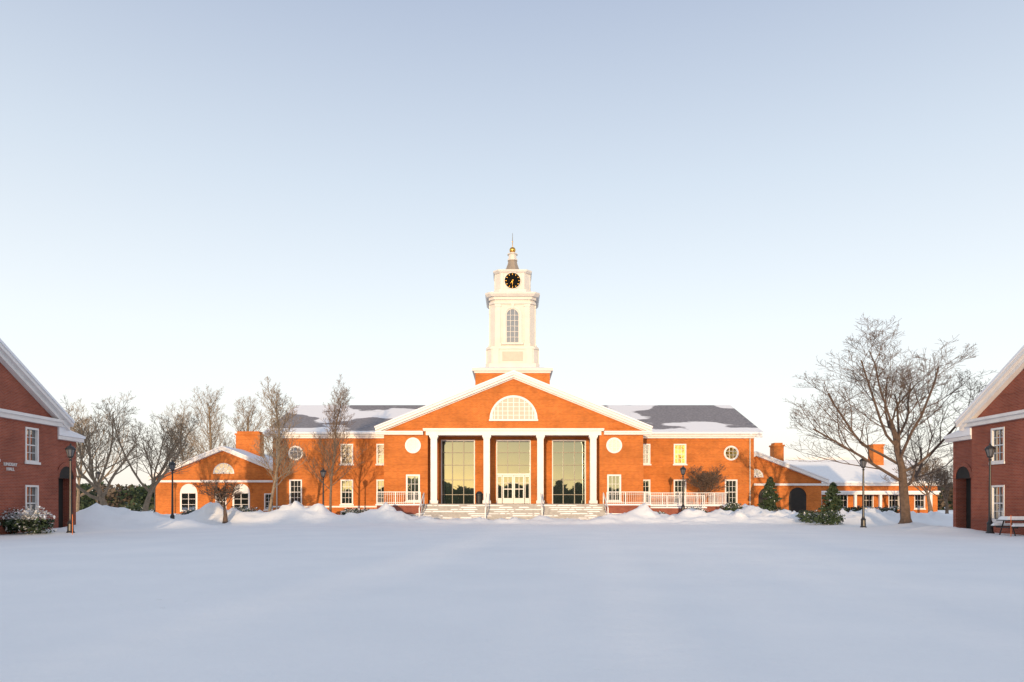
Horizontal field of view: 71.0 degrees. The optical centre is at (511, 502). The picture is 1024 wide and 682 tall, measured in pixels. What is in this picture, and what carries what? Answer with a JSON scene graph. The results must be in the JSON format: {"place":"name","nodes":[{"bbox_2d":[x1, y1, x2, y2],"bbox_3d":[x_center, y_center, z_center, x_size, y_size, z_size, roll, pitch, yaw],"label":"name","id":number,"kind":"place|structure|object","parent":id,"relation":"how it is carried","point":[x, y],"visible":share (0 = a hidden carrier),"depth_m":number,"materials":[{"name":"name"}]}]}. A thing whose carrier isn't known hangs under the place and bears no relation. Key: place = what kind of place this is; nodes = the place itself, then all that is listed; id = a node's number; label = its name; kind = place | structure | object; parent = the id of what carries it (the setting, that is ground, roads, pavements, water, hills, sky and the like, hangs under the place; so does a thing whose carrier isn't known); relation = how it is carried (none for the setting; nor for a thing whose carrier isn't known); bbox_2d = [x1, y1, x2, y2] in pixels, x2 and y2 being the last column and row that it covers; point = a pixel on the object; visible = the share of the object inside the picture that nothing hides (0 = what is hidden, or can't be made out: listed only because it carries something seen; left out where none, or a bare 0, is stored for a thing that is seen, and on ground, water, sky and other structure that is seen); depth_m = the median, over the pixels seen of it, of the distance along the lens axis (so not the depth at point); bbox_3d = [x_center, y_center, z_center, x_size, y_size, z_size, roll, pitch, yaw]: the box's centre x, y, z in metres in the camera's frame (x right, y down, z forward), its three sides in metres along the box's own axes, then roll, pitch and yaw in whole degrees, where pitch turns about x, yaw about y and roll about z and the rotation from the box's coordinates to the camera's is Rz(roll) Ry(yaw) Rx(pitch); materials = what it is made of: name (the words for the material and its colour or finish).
{"place":"outdoors","nodes":[
{"label":"outdoors","id":0,"kind":"place"},
{"bbox_2d":[0,501,1023,681],"bbox_3d":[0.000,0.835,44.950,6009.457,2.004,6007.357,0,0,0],"label":"snow ground","id":1,"kind":"structure","parent":0,"point":[296,591],"depth_m":11.85,"materials":[{"name":"white snow"}]},
{"bbox_2d":[0,505,56,533],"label":"shrub","id":2,"kind":"object","parent":1,"relation":"on","point":[25,522],"visible":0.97,"depth_m":35.72,"materials":[{"name":"green plant"}]},
{"bbox_2d":[0,338,85,534],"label":"brick hall","id":3,"kind":"structure","parent":1,"relation":"on","point":[38,436],"depth_m":37.83,"materials":[{"name":"red brick"}]},
{"bbox_2d":[27,429,34,518],"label":"window glass","id":4,"kind":"structure","parent":3,"relation":"in","point":[32,432],"depth_m":38.02,"materials":[{"name":"glass"}]},
{"bbox_2d":[65,443,75,532],"bbox_3d":[-22.738,-0.707,37.000,0.480,4.707,0.480,0,0,22],"label":"street lamp","id":5,"kind":"object","parent":1,"relation":"on","point":[70,449],"visible":0.93,"depth_m":36.94,"materials":[{"name":"black metal"}]},
{"bbox_2d":[97,471,99,503],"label":"street lamp","id":6,"kind":"object","parent":1,"relation":"on","point":[98,474],"visible":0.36,"depth_m":65.93,"materials":[{"name":"black metal"}]},
{"bbox_2d":[65,399,137,511],"bbox_3d":[-34.141,-3.566,58.902,6.516,10.118,4.095,0,0,-36],"label":"bare tree","id":7,"kind":"object","parent":1,"relation":"on","point":[86,421],"visible":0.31,"depth_m":58.82,"materials":[{"name":"brown plant"}]},
{"bbox_2d":[61,393,149,505],"bbox_3d":[-29.877,-3.274,51.623,7.423,9.642,8.568,0,0,-24],"label":"bare tree","id":8,"kind":"object","parent":1,"relation":"on","point":[97,488],"visible":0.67,"depth_m":50.70,"materials":[{"name":"brown plant"}]},
{"bbox_2d":[76,480,155,509],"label":"distant woods","id":9,"kind":"object","parent":1,"relation":"on","point":[129,495],"visible":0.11,"depth_m":154.79,"materials":[{"name":"green plant"}]},
{"bbox_2d":[120,503,154,511],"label":"shrub","id":10,"kind":"object","parent":1,"relation":"on","point":[138,508],"visible":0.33,"depth_m":65.80,"materials":[{"name":"green plant"}]},
{"bbox_2d":[90,392,204,510],"bbox_3d":[-27.465,-3.480,56.050,7.074,9.578,9.162,0,0,0],"label":"bare tree","id":11,"kind":"object","parent":1,"relation":"on","point":[173,445],"visible":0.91,"depth_m":55.21,"materials":[{"name":"brown plant"}]},
{"bbox_2d":[169,460,175,518],"bbox_3d":[-23.636,-0.710,50.000,0.480,4.501,0.480,0,0,22],"label":"street lamp","id":12,"kind":"object","parent":1,"relation":"on","point":[172,464],"visible":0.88,"depth_m":49.94,"materials":[{"name":"black metal"}]},
{"bbox_2d":[159,401,206,464],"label":"bare tree","id":13,"kind":"object","parent":1,"relation":"on","point":[187,416],"visible":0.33,"depth_m":89.28,"materials":[{"name":"brown plant"}]},
{"bbox_2d":[178,508,194,514],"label":"shrub","id":14,"kind":"object","parent":1,"relation":"on","point":[185,512],"visible":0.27,"depth_m":61.68,"materials":[{"name":"green plant"}]},
{"bbox_2d":[176,384,235,457],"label":"bare tree","id":15,"kind":"object","parent":1,"relation":"on","point":[209,413],"visible":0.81,"depth_m":87.05,"materials":[{"name":"brown plant"}]},
{"bbox_2d":[147,431,272,513],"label":"brick pavilion","id":16,"kind":"structure","parent":1,"relation":"on","point":[238,464],"depth_m":78.00,"materials":[{"name":"orange brick"}]},
{"bbox_2d":[182,464,272,509],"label":"window glass","id":17,"kind":"structure","parent":16,"relation":"in","point":[243,498],"depth_m":77.98,"materials":[{"name":"glass"}]},
{"bbox_2d":[193,476,242,523],"bbox_3d":[-21.330,-0.156,52.233,3.382,3.500,3.236,0,0,-29],"label":"ornamental tree","id":18,"kind":"object","parent":1,"relation":"on","point":[226,490],"visible":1,"depth_m":52.16,"materials":[{"name":"brown plant"}]},
{"bbox_2d":[231,505,257,511],"bbox_3d":[-21.175,0.745,56.999,2.794,1.122,1.916,0,0,0],"label":"shrub","id":19,"kind":"object","parent":1,"relation":"on","point":[246,509],"visible":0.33,"depth_m":57.00,"materials":[{"name":"green plant"}]},
{"bbox_2d":[222,396,272,455],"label":"bare tree","id":20,"kind":"object","parent":1,"relation":"on","point":[248,421],"visible":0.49,"depth_m":90.75,"materials":[{"name":"brown plant"}]},
{"bbox_2d":[250,376,305,511],"bbox_3d":[-18.253,-4.367,56.825,3.957,11.404,4.820,0,0,-36],"label":"bare tree","id":21,"kind":"object","parent":1,"relation":"on","point":[275,407],"visible":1,"depth_m":56.63,"materials":[{"name":"brown plant"}]},
{"bbox_2d":[320,468,325,504],"bbox_3d":[-14.713,-0.727,56.000,0.480,3.966,0.480,0,0,-22],"label":"street lamp","id":22,"kind":"object","parent":1,"relation":"on","point":[323,472],"visible":0.65,"depth_m":55.94,"materials":[{"name":"black metal"}]},
{"bbox_2d":[295,374,367,511],"bbox_3d":[-14.672,-4.643,58.721,4.694,12.237,4.541,0,0,23],"label":"bare tree","id":23,"kind":"object","parent":1,"relation":"on","point":[334,432],"visible":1,"depth_m":59.06,"materials":[{"name":"brown plant"}]},
{"bbox_2d":[340,507,358,514],"bbox_3d":[-12.972,0.864,58.118,2.063,1.004,1.304,0,0,0],"label":"shrub","id":24,"kind":"object","parent":1,"relation":"on","point":[345,511],"visible":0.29,"depth_m":57.99,"materials":[{"name":"green plant"}]},
{"bbox_2d":[347,507,368,513],"bbox_3d":[-12.126,0.894,57.654,2.336,1.112,1.492,0,0,0],"label":"shrub","id":25,"kind":"object","parent":1,"relation":"on","point":[355,510],"visible":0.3,"depth_m":57.52,"materials":[{"name":"green plant"}]},
{"bbox_2d":[264,372,761,514],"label":"white trim and columns","id":26,"kind":"structure","parent":1,"relation":"on","point":[486,434],"depth_m":59.85,"materials":[{"name":"paint"}]},
{"bbox_2d":[290,445,648,462],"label":"window glass","id":27,"kind":"object","parent":26,"relation":"attached to","point":[379,452],"visible":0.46,"depth_m":66.13,"materials":[{"name":"white glass"}]},
{"bbox_2d":[263,405,763,433],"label":"wing roof","id":28,"kind":"structure","parent":26,"relation":"on","point":[686,419],"depth_m":70.01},
{"bbox_2d":[374,370,652,427],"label":"portico roof","id":29,"kind":"structure","parent":26,"relation":"on","point":[522,375],"depth_m":59.32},
{"bbox_2d":[407,439,619,450],"bbox_3d":[0.130,-4.780,59.980,17.820,1.020,0.001,0,0,0],"label":"round window glass","id":30,"kind":"object","parent":26,"relation":"attached to","point":[609,445],"visible":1,"depth_m":59.98,"materials":[{"name":"white glass"}]},
{"bbox_2d":[273,379,753,514],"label":"brick walls","id":31,"kind":"structure","parent":1,"relation":"on","point":[661,472],"depth_m":63.00,"materials":[{"name":"orange brick"}]},
{"bbox_2d":[442,441,584,503],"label":"mullions","id":32,"kind":"object","parent":31,"relation":"attached to","point":[507,452],"visible":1,"depth_m":63.10,"materials":[{"name":"brown metal"}]},
{"bbox_2d":[675,445,736,462],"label":"sunlit window glass","id":33,"kind":"object","parent":31,"relation":"attached to","point":[733,452],"visible":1,"depth_m":66.13,"materials":[{"name":"glass"}]},
{"bbox_2d":[291,441,735,514],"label":"windows","id":34,"kind":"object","parent":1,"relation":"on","point":[513,461],"visible":0.72,"depth_m":63.22,"materials":[{"name":"glass"}]},
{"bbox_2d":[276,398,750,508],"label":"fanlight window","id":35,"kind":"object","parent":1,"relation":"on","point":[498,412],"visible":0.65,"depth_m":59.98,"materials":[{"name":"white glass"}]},
{"bbox_2d":[375,504,726,519],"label":"entrance steps","id":36,"kind":"structure","parent":1,"relation":"on","point":[521,511],"depth_m":57.24,"materials":[{"name":"stone"}]},
{"bbox_2d":[376,492,420,503],"bbox_3d":[-9.045,-0.390,57.300,3.530,0.980,0.080,0,0,0],"label":"railing","id":37,"kind":"object","parent":36,"relation":"on","point":[397,502],"visible":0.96,"depth_m":57.28,"materials":[{"name":"white metal"}]},
{"bbox_2d":[419,493,423,516],"bbox_3d":[-7.170,0.240,57.000,0.080,2.120,2.880,0,0,0],"label":"stair handrail","id":38,"kind":"object","parent":36,"relation":"on","point":[421,506],"visible":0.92,"depth_m":56.99,"materials":[{"name":"white metal"}]},
{"bbox_2d":[475,491,482,503],"bbox_3d":[-2.750,-0.420,60.300,0.660,1.060,0.660,0,0,0],"label":"trash bin","id":39,"kind":"object","parent":36,"relation":"on","point":[479,497],"visible":1,"depth_m":60.06,"materials":[{"name":"black metal"}]},
{"bbox_2d":[485,493,486,517],"bbox_3d":[-2.070,0.240,57.000,0.080,2.120,2.880,0,0,0],"label":"stair handrail","id":40,"kind":"object","parent":36,"relation":"on","point":[485,505],"visible":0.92,"depth_m":56.49,"materials":[{"name":"white metal"}]},
{"bbox_2d":[540,493,542,515],"bbox_3d":[2.330,0.240,57.000,0.080,2.120,2.880,0,0,0],"label":"stair handrail","id":41,"kind":"object","parent":36,"relation":"on","point":[541,504],"visible":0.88,"depth_m":56.93,"materials":[{"name":"white metal"}]},
{"bbox_2d":[603,493,608,514],"bbox_3d":[7.430,0.240,57.000,0.080,2.120,2.880,0,0,0],"label":"stair handrail","id":42,"kind":"object","parent":36,"relation":"on","point":[607,512],"visible":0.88,"depth_m":57.00,"materials":[{"name":"white metal"}]},
{"bbox_2d":[606,492,650,503],"bbox_3d":[9.305,-0.390,57.300,3.530,0.980,0.080,0,0,0],"label":"railing","id":43,"kind":"object","parent":36,"relation":"on","point":[623,502],"visible":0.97,"depth_m":57.28,"materials":[{"name":"white metal"}]},
{"bbox_2d":[649,495,704,506],"bbox_3d":[13.380,-0.115,58.300,4.580,0.930,0.080,0,0,0],"label":"railing","id":44,"kind":"object","parent":36,"relation":"on","point":[696,505],"visible":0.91,"depth_m":58.27,"materials":[{"name":"white metal"}]},
{"bbox_2d":[645,493,727,503],"bbox_3d":[14.580,-0.350,62.775,6.980,0.980,5.530,0,0,0],"label":"railing","id":45,"kind":"object","parent":36,"relation":"on","point":[713,495],"visible":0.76,"depth_m":60.04,"materials":[{"name":"white metal"}]},
{"bbox_2d":[680,466,685,510],"bbox_3d":[13.338,-1.009,56.000,0.480,3.802,0.480,0,0,-22],"label":"street lamp","id":46,"kind":"object","parent":1,"relation":"on","point":[683,469],"visible":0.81,"depth_m":55.94,"materials":[{"name":"black metal"}]},
{"bbox_2d":[687,507,707,512],"bbox_3d":[14.657,0.744,57.492,1.916,0.930,1.587,0,0,34],"label":"shrub","id":47,"kind":"object","parent":1,"relation":"on","point":[697,508],"visible":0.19,"depth_m":57.34,"materials":[{"name":"green plant"}]},
{"bbox_2d":[681,463,729,503],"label":"ornamental tree","id":48,"kind":"object","parent":1,"relation":"on","point":[705,481],"visible":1,"depth_m":61.65,"materials":[{"name":"brown plant"}]},
{"bbox_2d":[720,502,741,511],"bbox_3d":[17.781,0.513,57.867,2.134,1.151,1.421,0,0,-17],"label":"shrub","id":49,"kind":"object","parent":1,"relation":"on","point":[733,507],"visible":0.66,"depth_m":57.60,"materials":[{"name":"green plant"}]},
{"bbox_2d":[756,476,786,510],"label":"conifer tree","id":50,"kind":"object","parent":1,"relation":"on","point":[770,495],"visible":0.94,"depth_m":59.86,"materials":[{"name":"green plant"}]},
{"bbox_2d":[754,443,829,512],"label":"brick pavilion","id":51,"kind":"structure","parent":1,"relation":"on","point":[798,489],"depth_m":78.00,"materials":[{"name":"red brick"}]},
{"bbox_2d":[795,510,819,520],"bbox_3d":[21.442,0.930,51.934,1.622,0.846,1.801,0,0,-38],"label":"shrub","id":52,"kind":"object","parent":1,"relation":"on","point":[804,512],"visible":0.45,"depth_m":51.81,"materials":[{"name":"green plant"}]},
{"bbox_2d":[798,510,845,524],"bbox_3d":[21.556,1.067,50.033,3.019,1.149,2.290,0,0,0],"label":"shrub","id":53,"kind":"object","parent":1,"relation":"on","point":[831,518],"visible":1,"depth_m":49.68,"materials":[{"name":"green plant"}]},
{"bbox_2d":[818,482,846,513],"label":"conifer tree","id":54,"kind":"object","parent":1,"relation":"on","point":[832,492],"visible":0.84,"depth_m":55.81,"materials":[{"name":"green plant"}]},
{"bbox_2d":[840,505,865,511],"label":"shrub","id":55,"kind":"object","parent":1,"relation":"on","point":[857,508],"visible":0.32,"depth_m":65.69,"materials":[{"name":"green plant"}]},
{"bbox_2d":[784,444,939,512],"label":"brick annex","id":56,"kind":"object","parent":1,"relation":"on","point":[847,480],"visible":0.38,"depth_m":92.13,"materials":[{"name":"red brick"}]},
{"bbox_2d":[839,495,923,507],"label":"window glass","id":57,"kind":"structure","parent":56,"relation":"in","point":[866,497],"depth_m":92.13,"materials":[{"name":"glass"}]},
{"bbox_2d":[859,458,866,527],"bbox_3d":[22.302,-0.645,45.600,0.480,4.630,0.480,0,0,-23],"label":"street lamp","id":58,"kind":"object","parent":1,"relation":"on","point":[863,463],"visible":0.94,"depth_m":45.54,"materials":[{"name":"black metal"}]},
{"bbox_2d":[873,505,899,512],"bbox_3d":[31.316,0.774,59.951,2.648,1.176,1.925,0,0,0],"label":"shrub","id":59,"kind":"object","parent":1,"relation":"on","point":[894,509],"visible":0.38,"depth_m":59.75,"materials":[{"name":"green plant"}]},
{"bbox_2d":[785,313,994,523],"bbox_3d":[23.507,-5.223,45.918,14.043,13.250,13.096,0,0,0],"label":"bare tree","id":60,"kind":"object","parent":1,"relation":"on","point":[904,484],"visible":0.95,"depth_m":45.77,"materials":[{"name":"brown plant"}]},
{"bbox_2d":[880,454,945,511],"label":"bare tree","id":61,"kind":"object","parent":1,"relation":"on","point":[923,470],"visible":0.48,"depth_m":79.71,"materials":[{"name":"brown plant"}]},
{"bbox_2d":[908,464,952,513],"bbox_3d":[36.247,-0.978,61.768,4.653,4.642,4.272,0,0,0],"label":"bare tree","id":62,"kind":"object","parent":1,"relation":"on","point":[945,477],"visible":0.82,"depth_m":61.63,"materials":[{"name":"brown plant"}]},
{"bbox_2d":[938,483,952,509],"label":"distant woods","id":63,"kind":"object","parent":1,"relation":"on","point":[941,504],"visible":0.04,"depth_m":153.52,"materials":[{"name":"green plant"}]},
{"bbox_2d":[944,345,1023,534],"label":"brick hall","id":64,"kind":"structure","parent":1,"relation":"on","point":[992,413],"depth_m":38.15,"materials":[{"name":"red brick"}]},
{"bbox_2d":[995,429,1002,518],"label":"window glass","id":65,"kind":"structure","parent":64,"relation":"in","point":[996,431],"depth_m":37.99,"materials":[{"name":"glass"}]},
{"bbox_2d":[984,443,995,533],"bbox_3d":[24.489,-0.699,36.800,0.480,4.723,0.480,0,0,23],"label":"street lamp","id":66,"kind":"object","parent":1,"relation":"on","point":[989,449],"visible":0.94,"depth_m":36.74,"materials":[{"name":"black metal"}]},
{"bbox_2d":[990,516,1023,535],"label":"picnic table","id":67,"kind":"object","parent":1,"relation":"on","point":[1013,526],"visible":0.85,"depth_m":34.77,"materials":[{"name":"black metal"}]},
{"bbox_2d":[0,0,1023,490],"label":"sky","id":68,"kind":"structure","parent":0,"point":[703,201],"materials":[{"name":"blue"}]},
{"bbox_2d":[475,373,549,384],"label":"tower brick base","id":69,"kind":"object","parent":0,"point":[484,377],"visible":0.14,"depth_m":65.60,"materials":[{"name":"orange brick"}]},
{"bbox_2d":[472,269,552,378],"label":"clock tower","id":70,"kind":"structure","parent":69,"relation":"on","point":[503,299],"depth_m":66.82,"materials":[{"name":"white paint"}]},
{"bbox_2d":[505,273,519,287],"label":"clock face","id":71,"kind":"object","parent":70,"relation":"attached to","point":[515,278],"visible":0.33,"depth_m":67.32},
{"bbox_2d":[507,309,517,341],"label":"tower window glass","id":72,"kind":"object","parent":70,"relation":"in","point":[512,326],"visible":0.34,"depth_m":66.90,"materials":[{"name":"grey glass"}]},
{"bbox_2d":[502,352,522,360],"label":"tower panels","id":73,"kind":"object","parent":70,"relation":"attached to","point":[512,356],"visible":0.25,"depth_m":66.58,"materials":[{"name":"beige paint"}]},
{"bbox_2d":[506,260,518,268],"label":"bell roof","id":74,"kind":"structure","parent":70,"relation":"on","point":[512,264],"depth_m":68.55,"materials":[{"name":"white paint"}]},
{"bbox_2d":[508,252,517,260],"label":"lantern","id":75,"kind":"object","parent":74,"relation":"on","point":[512,255],"visible":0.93,"depth_m":68.63,"materials":[{"name":"beige paint"}]},
{"bbox_2d":[509,233,515,251],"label":"gold finial","id":76,"kind":"object","parent":75,"relation":"on","point":[512,249],"visible":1,"depth_m":68.80,"materials":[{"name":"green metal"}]},
{"bbox_2d":[481,367,543,367],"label":"tower ledge snow","id":77,"kind":"structure","parent":0,"point":[512,367],"depth_m":65.91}
]}

